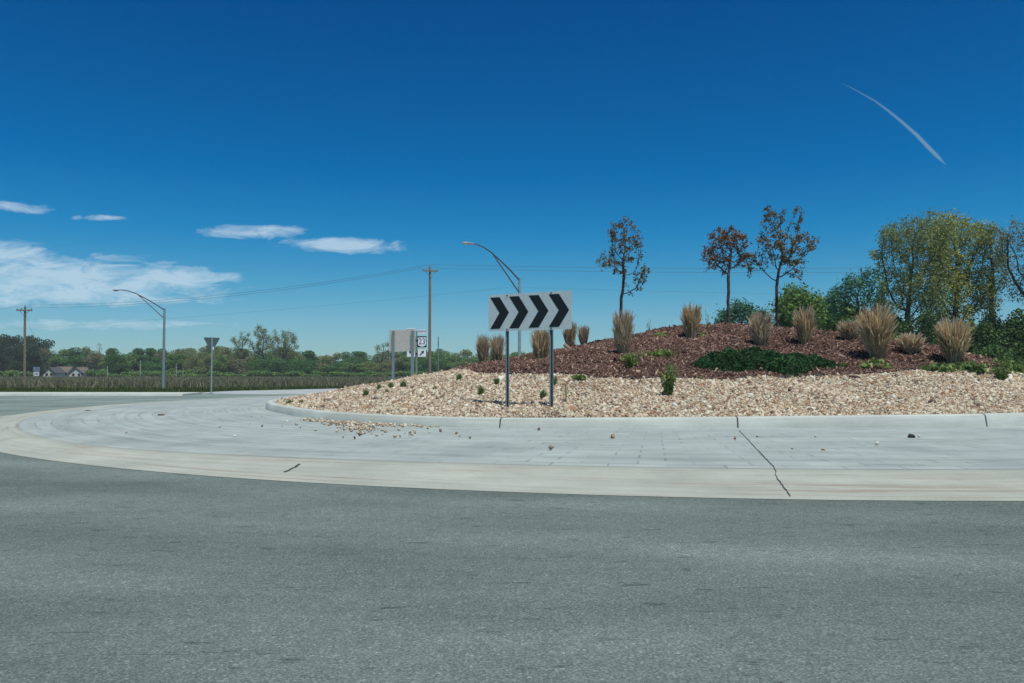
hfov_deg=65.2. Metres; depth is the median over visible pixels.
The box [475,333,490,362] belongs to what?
grass clump
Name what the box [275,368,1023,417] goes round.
gravel
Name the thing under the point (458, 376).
weed
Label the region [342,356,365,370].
deciduous tree
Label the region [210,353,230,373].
deciduous tree
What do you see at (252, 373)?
bush
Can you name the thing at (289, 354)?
deciduous tree
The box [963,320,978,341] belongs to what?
shrub
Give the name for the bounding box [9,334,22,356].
deciduous tree
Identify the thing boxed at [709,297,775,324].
deciduous tree
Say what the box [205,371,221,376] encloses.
bush
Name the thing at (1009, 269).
deciduous tree
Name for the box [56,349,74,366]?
deciduous tree
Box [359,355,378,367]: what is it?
deciduous tree
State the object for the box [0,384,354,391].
grass
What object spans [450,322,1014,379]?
mulch
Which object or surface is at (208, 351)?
deciduous tree
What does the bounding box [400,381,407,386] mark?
weed
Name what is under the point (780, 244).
young tree
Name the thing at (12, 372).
bush
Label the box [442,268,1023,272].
power line
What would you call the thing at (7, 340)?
deciduous tree
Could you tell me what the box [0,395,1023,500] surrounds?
kerb band
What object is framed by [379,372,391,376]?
bush
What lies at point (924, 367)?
weed
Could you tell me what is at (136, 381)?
dead weeds
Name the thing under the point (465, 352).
deciduous tree
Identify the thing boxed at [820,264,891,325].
deciduous tree
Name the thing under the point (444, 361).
deciduous tree
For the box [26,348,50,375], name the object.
deciduous tree
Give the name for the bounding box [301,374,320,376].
bush
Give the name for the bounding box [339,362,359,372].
deciduous tree
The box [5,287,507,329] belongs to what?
power line
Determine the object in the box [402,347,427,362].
deciduous tree
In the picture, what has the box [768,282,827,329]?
deciduous tree
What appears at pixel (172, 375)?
bush
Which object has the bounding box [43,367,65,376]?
house
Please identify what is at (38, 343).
deciduous tree
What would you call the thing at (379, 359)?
deciduous tree
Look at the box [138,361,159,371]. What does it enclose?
deciduous tree
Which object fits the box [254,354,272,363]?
deciduous tree
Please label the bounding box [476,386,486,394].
weed
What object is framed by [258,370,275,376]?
bush
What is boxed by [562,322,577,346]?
grass clump
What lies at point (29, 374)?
bush
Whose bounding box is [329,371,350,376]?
bush
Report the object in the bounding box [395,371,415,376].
bush
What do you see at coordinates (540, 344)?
grass clump
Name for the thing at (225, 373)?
bush
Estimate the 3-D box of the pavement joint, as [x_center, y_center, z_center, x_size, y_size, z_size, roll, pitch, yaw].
[3.594,1.632,11.674,0.058,0.140,7.177,0,-2,12]
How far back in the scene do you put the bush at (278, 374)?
314.80 m
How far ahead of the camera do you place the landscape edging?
19.99 m
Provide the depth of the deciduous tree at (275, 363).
329.80 m
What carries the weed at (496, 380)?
on the gravel bed
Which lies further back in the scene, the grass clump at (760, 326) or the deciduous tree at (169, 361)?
the deciduous tree at (169, 361)
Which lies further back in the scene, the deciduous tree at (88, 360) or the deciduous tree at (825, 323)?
the deciduous tree at (88, 360)
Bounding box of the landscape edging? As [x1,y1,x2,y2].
[466,368,1001,380]
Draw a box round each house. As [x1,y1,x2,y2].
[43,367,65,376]
[61,367,73,376]
[68,367,87,376]
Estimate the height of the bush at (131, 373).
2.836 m
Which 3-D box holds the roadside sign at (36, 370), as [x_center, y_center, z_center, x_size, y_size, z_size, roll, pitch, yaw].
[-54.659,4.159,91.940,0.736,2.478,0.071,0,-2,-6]
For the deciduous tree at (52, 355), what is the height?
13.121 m
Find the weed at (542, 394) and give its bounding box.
[538,389,547,398]
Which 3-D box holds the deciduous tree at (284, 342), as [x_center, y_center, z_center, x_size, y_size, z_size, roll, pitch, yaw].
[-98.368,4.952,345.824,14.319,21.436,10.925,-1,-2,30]
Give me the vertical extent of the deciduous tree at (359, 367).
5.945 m
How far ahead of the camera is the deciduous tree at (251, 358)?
342.38 m
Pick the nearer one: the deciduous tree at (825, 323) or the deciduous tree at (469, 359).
the deciduous tree at (825, 323)
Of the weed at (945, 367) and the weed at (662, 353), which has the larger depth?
the weed at (662, 353)
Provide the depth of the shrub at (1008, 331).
55.59 m
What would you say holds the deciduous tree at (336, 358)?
on the ground
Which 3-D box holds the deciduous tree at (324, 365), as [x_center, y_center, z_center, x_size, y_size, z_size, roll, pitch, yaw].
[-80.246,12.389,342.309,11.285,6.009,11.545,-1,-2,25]
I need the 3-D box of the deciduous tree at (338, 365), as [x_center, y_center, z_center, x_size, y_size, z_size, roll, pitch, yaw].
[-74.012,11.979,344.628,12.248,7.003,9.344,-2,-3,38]
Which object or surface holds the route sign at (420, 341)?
on the ground
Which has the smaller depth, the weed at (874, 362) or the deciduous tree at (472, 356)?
the weed at (874, 362)
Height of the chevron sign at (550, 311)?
2.707 m
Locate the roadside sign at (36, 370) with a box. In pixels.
[33,367,39,379]
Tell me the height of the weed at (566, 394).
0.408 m
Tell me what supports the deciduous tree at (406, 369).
on the ground
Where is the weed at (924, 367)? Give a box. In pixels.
[917,365,932,370]
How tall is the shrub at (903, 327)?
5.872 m
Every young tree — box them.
[596,216,650,317]
[700,225,752,322]
[744,205,819,326]
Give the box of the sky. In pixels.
[0,0,1023,362]
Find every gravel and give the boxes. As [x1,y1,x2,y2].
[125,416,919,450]
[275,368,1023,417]
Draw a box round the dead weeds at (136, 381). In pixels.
[0,375,406,388]
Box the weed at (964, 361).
[955,360,974,368]
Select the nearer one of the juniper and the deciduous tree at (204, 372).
the juniper
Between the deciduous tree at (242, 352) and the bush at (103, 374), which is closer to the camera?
the bush at (103, 374)
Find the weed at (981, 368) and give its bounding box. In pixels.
[958,360,990,373]
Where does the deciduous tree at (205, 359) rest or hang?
on the ground
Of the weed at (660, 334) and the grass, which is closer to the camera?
the weed at (660, 334)
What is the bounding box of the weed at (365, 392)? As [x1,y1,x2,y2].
[362,389,368,395]
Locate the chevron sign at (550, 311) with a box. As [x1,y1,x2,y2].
[489,290,571,406]
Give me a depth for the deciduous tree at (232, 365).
340.41 m
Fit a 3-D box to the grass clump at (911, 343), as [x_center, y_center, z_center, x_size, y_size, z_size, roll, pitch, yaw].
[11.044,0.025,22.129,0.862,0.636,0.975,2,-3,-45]
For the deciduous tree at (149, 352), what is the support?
on the ground
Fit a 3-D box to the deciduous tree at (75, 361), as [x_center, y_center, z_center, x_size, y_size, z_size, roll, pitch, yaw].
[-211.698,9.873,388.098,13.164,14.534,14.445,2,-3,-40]
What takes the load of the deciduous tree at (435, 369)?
on the ground
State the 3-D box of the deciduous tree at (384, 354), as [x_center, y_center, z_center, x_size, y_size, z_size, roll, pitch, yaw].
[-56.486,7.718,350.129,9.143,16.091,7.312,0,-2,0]
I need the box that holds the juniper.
[690,346,839,377]
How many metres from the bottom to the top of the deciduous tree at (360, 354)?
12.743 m
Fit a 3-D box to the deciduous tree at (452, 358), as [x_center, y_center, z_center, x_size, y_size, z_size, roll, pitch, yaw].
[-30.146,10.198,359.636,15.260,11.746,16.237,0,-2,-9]
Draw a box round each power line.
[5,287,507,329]
[47,268,418,307]
[61,265,425,304]
[430,264,1022,267]
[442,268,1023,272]
[526,287,913,295]
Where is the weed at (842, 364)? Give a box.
[838,362,848,367]
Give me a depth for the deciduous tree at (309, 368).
328.59 m
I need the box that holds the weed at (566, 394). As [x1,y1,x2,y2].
[560,387,571,400]
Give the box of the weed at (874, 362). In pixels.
[859,357,894,369]
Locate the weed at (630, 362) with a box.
[620,351,642,368]
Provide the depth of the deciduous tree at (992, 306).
65.96 m
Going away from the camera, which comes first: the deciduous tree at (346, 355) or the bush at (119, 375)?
the bush at (119, 375)
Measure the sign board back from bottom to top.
3.646 m
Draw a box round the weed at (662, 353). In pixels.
[643,348,679,357]
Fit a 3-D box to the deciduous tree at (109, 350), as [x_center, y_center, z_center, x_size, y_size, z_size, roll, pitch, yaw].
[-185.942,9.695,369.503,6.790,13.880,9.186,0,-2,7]
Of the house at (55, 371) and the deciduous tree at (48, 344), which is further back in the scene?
the deciduous tree at (48, 344)
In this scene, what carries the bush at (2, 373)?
on the ground
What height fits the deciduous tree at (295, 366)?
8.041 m
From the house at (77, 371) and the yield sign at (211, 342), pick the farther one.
the house at (77, 371)
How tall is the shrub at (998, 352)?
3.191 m
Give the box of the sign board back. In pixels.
[389,330,414,379]
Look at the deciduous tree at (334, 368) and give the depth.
337.75 m
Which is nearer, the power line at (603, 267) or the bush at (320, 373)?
the power line at (603, 267)
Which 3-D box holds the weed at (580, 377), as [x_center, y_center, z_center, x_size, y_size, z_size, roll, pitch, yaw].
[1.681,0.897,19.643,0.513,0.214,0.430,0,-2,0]
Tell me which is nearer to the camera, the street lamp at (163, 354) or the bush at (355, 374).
the street lamp at (163, 354)
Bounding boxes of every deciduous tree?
[0,334,11,365]
[0,335,14,365]
[0,345,13,371]
[6,346,29,376]
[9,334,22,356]
[14,339,37,376]
[19,336,40,370]
[20,343,48,372]
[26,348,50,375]
[27,335,49,367]
[40,339,54,356]
[47,350,67,367]
[47,356,66,366]
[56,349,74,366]
[58,347,88,368]
[79,350,105,369]
[81,346,95,363]
[89,355,104,369]
[97,362,120,376]
[101,348,118,368]
[102,350,120,373]
[104,354,137,368]
[113,355,131,374]
[125,359,139,373]
[132,348,144,355]
[136,355,150,369]
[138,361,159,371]
[144,348,156,368]
[151,357,160,363]
[153,349,188,362]
[154,362,175,373]
[165,353,177,372]
[168,353,189,373]
[175,352,194,370]
[182,355,206,373]
[188,348,208,367]
[198,347,209,364]
[199,356,210,375]
[200,344,224,356]
[203,353,221,372]
[209,347,233,357]
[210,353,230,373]
[215,354,235,371]
[223,360,244,373]
[227,358,248,373]
[230,331,250,358]
[234,348,248,360]
[237,356,256,375]
[244,359,264,375]
[249,324,274,358]
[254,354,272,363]
[261,359,275,376]
[262,357,288,375]
[264,349,277,360]
[269,328,300,362]
[280,349,297,362]
[288,358,314,373]
[298,359,318,374]
[300,354,332,364]
[303,350,318,366]
[314,364,332,372]
[321,365,340,373]
[329,352,342,365]
[332,361,352,371]
[335,352,352,364]
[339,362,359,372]
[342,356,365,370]
[350,363,366,372]
[351,351,368,359]
[353,361,376,373]
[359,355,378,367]
[369,354,387,363]
[372,362,389,373]
[374,341,391,363]
[379,358,405,372]
[390,351,402,370]
[395,356,410,369]
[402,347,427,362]
[402,362,414,372]
[408,357,433,371]
[419,357,437,367]
[431,351,458,369]
[431,359,445,371]
[440,360,447,370]
[443,362,455,370]
[451,349,471,362]
[453,362,464,367]
[457,357,478,363]
[467,354,491,360]
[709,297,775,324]
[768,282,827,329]
[814,296,867,331]
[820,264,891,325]
[867,207,956,327]
[916,207,1001,323]
[971,221,1014,321]
[990,215,1023,305]
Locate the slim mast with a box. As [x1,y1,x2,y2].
[438,336,438,371]
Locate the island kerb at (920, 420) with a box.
[265,398,1023,427]
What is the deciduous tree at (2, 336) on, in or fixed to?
on the ground
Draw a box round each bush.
[0,370,11,376]
[4,370,19,376]
[13,371,33,376]
[84,369,106,376]
[96,372,117,376]
[109,374,133,376]
[120,371,137,375]
[134,371,157,376]
[150,370,170,376]
[165,374,184,376]
[173,369,194,376]
[185,373,204,376]
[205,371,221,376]
[214,372,234,376]
[219,374,245,376]
[246,370,258,376]
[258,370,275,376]
[272,372,285,376]
[284,371,300,376]
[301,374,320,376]
[312,370,329,376]
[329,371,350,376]
[348,373,364,376]
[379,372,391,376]
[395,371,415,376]
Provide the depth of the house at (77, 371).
357.73 m
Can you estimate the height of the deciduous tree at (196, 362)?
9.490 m
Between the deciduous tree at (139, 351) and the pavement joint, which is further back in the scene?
the deciduous tree at (139, 351)
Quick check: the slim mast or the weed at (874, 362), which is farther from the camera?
the slim mast
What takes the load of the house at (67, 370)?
on the ground
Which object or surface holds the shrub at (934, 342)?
on the ground
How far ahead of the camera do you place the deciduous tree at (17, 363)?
329.66 m
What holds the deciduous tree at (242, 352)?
on the ground
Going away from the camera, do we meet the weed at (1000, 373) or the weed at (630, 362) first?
the weed at (1000, 373)
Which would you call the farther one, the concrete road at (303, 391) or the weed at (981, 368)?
the concrete road at (303, 391)
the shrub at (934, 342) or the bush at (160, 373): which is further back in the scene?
the bush at (160, 373)
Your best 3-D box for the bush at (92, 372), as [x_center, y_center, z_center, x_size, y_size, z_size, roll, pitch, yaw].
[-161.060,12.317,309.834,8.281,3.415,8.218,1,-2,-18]
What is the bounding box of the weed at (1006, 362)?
[983,358,1023,375]
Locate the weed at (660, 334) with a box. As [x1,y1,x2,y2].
[655,332,666,335]
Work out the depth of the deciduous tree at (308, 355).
353.32 m
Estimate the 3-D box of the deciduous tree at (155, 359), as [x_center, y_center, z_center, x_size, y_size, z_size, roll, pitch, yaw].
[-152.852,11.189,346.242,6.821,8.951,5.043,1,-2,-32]
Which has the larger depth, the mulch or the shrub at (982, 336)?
the shrub at (982, 336)
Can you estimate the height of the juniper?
0.901 m
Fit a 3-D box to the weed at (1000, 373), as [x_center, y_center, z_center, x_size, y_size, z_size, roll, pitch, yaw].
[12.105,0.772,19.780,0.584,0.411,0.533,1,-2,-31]
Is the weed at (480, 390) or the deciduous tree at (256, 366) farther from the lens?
the deciduous tree at (256, 366)
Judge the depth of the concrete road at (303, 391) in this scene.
48.18 m
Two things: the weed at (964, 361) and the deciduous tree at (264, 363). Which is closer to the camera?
the weed at (964, 361)
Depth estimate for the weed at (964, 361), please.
20.50 m
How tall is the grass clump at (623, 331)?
1.400 m
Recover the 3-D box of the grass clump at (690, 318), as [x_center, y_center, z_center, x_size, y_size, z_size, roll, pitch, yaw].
[5.584,-0.702,25.003,0.788,1.184,0.835,0,-2,-3]
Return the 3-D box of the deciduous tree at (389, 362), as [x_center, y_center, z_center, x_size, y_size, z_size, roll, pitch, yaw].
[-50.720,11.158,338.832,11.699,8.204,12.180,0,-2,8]
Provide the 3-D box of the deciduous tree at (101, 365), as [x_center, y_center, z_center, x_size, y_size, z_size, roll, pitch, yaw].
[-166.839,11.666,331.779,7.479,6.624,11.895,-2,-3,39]
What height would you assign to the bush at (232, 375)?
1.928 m
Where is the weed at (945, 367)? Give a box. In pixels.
[929,361,962,372]
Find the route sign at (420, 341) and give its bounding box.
[407,328,426,374]
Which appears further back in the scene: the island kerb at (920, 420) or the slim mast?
the slim mast
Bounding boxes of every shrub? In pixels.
[891,319,916,338]
[914,307,938,343]
[926,337,939,344]
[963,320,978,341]
[966,321,1016,352]
[971,344,1023,364]
[978,315,1004,330]
[987,308,1023,362]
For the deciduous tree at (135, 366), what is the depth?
344.16 m
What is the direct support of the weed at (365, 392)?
on the gravel bed
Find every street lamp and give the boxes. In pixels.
[113,289,165,387]
[462,242,520,355]
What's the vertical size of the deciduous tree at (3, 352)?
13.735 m
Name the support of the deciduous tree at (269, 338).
on the ground
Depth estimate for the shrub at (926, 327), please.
56.94 m
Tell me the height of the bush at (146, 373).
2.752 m
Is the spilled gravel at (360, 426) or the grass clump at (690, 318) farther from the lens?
the grass clump at (690, 318)
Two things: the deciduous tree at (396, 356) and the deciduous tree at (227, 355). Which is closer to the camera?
the deciduous tree at (227, 355)
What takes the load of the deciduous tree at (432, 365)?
on the ground
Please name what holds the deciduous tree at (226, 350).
on the ground
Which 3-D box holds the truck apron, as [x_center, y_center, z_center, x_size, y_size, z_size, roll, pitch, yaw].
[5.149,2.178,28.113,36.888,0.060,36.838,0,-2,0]
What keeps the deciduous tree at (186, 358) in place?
on the ground
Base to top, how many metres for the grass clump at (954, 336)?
1.285 m
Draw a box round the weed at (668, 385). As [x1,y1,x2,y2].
[657,361,679,394]
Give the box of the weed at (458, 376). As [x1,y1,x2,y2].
[456,373,461,379]
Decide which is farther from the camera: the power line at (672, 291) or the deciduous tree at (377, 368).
the deciduous tree at (377, 368)
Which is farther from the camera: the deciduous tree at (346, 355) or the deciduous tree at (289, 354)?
the deciduous tree at (346, 355)
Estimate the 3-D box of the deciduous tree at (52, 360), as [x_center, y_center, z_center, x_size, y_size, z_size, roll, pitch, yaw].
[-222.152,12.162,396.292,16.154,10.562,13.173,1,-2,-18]
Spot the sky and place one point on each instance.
(157, 150)
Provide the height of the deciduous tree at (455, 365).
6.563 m
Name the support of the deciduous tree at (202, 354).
on the ground
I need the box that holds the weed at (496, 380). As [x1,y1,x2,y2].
[491,377,501,383]
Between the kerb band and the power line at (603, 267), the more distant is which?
the power line at (603, 267)
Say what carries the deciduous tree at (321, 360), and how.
on the ground
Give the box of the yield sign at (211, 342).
[204,337,219,393]
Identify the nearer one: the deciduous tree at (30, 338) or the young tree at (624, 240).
the young tree at (624, 240)
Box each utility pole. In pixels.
[16,305,31,384]
[423,265,437,373]
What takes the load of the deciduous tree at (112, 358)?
on the ground
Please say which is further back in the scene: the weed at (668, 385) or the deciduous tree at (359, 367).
the deciduous tree at (359, 367)
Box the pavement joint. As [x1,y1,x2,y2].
[739,430,790,495]
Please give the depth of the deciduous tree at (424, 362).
332.01 m
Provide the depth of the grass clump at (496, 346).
26.22 m
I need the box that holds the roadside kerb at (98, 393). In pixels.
[0,392,201,395]
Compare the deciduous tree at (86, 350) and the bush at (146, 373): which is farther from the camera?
the deciduous tree at (86, 350)
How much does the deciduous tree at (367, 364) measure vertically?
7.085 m
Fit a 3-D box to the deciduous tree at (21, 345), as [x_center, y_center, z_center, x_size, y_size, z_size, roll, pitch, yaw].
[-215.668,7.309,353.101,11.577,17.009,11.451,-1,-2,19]
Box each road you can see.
[0,394,1023,682]
[202,389,336,393]
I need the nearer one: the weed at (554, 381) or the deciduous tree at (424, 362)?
the weed at (554, 381)
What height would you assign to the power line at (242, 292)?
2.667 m
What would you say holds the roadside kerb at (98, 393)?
on the road at (120, 576)
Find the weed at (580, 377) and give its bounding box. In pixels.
[571,375,590,380]
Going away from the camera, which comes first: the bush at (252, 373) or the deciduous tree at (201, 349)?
the bush at (252, 373)
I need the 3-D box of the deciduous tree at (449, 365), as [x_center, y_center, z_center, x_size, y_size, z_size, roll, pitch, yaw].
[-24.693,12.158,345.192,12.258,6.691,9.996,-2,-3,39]
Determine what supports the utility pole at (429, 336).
on the ground
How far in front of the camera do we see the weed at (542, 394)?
17.86 m
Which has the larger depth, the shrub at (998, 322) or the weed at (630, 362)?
the shrub at (998, 322)
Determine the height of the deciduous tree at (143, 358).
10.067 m
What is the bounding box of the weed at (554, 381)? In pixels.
[553,375,559,384]
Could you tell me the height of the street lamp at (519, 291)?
9.093 m
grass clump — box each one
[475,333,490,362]
[486,333,505,360]
[529,330,549,358]
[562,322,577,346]
[577,325,589,344]
[611,307,635,353]
[680,303,702,337]
[746,308,776,345]
[791,304,817,344]
[833,318,859,339]
[854,300,898,358]
[895,331,927,353]
[934,315,974,362]
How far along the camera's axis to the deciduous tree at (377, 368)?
334.84 m
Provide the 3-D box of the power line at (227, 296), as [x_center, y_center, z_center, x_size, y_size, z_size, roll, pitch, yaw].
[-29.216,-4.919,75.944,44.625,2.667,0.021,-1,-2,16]
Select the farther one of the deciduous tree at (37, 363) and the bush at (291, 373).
the deciduous tree at (37, 363)
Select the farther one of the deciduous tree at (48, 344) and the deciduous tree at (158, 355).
the deciduous tree at (48, 344)
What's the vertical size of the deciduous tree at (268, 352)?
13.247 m
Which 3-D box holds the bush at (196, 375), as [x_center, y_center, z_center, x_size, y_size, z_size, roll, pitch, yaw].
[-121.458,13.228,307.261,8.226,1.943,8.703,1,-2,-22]
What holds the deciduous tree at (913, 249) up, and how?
on the ground
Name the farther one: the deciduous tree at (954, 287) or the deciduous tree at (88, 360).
the deciduous tree at (88, 360)
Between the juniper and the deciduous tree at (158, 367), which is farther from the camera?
the deciduous tree at (158, 367)
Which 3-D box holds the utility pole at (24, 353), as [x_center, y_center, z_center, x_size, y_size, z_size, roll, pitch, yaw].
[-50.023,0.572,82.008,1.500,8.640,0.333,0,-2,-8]
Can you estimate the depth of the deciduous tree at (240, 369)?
337.71 m
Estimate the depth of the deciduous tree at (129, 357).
353.24 m
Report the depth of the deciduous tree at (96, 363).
383.35 m
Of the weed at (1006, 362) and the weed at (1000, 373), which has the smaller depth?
the weed at (1000, 373)
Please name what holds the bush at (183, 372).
on the ground
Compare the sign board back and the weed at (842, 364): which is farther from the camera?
the sign board back
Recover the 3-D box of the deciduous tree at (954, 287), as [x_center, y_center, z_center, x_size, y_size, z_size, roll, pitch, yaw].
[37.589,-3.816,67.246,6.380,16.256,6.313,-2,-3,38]
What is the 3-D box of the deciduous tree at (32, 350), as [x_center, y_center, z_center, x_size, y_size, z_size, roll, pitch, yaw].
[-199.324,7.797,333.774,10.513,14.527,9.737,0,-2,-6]
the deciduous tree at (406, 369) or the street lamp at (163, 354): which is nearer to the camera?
the street lamp at (163, 354)
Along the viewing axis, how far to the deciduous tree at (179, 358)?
334.48 m
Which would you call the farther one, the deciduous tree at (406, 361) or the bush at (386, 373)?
the deciduous tree at (406, 361)
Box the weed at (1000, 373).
[990,365,1013,379]
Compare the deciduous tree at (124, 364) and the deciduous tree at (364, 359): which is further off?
the deciduous tree at (364, 359)
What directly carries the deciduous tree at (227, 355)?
on the ground
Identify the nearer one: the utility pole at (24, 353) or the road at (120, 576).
the road at (120, 576)
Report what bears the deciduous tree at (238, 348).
on the ground
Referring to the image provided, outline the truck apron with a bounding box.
[18,395,1023,468]

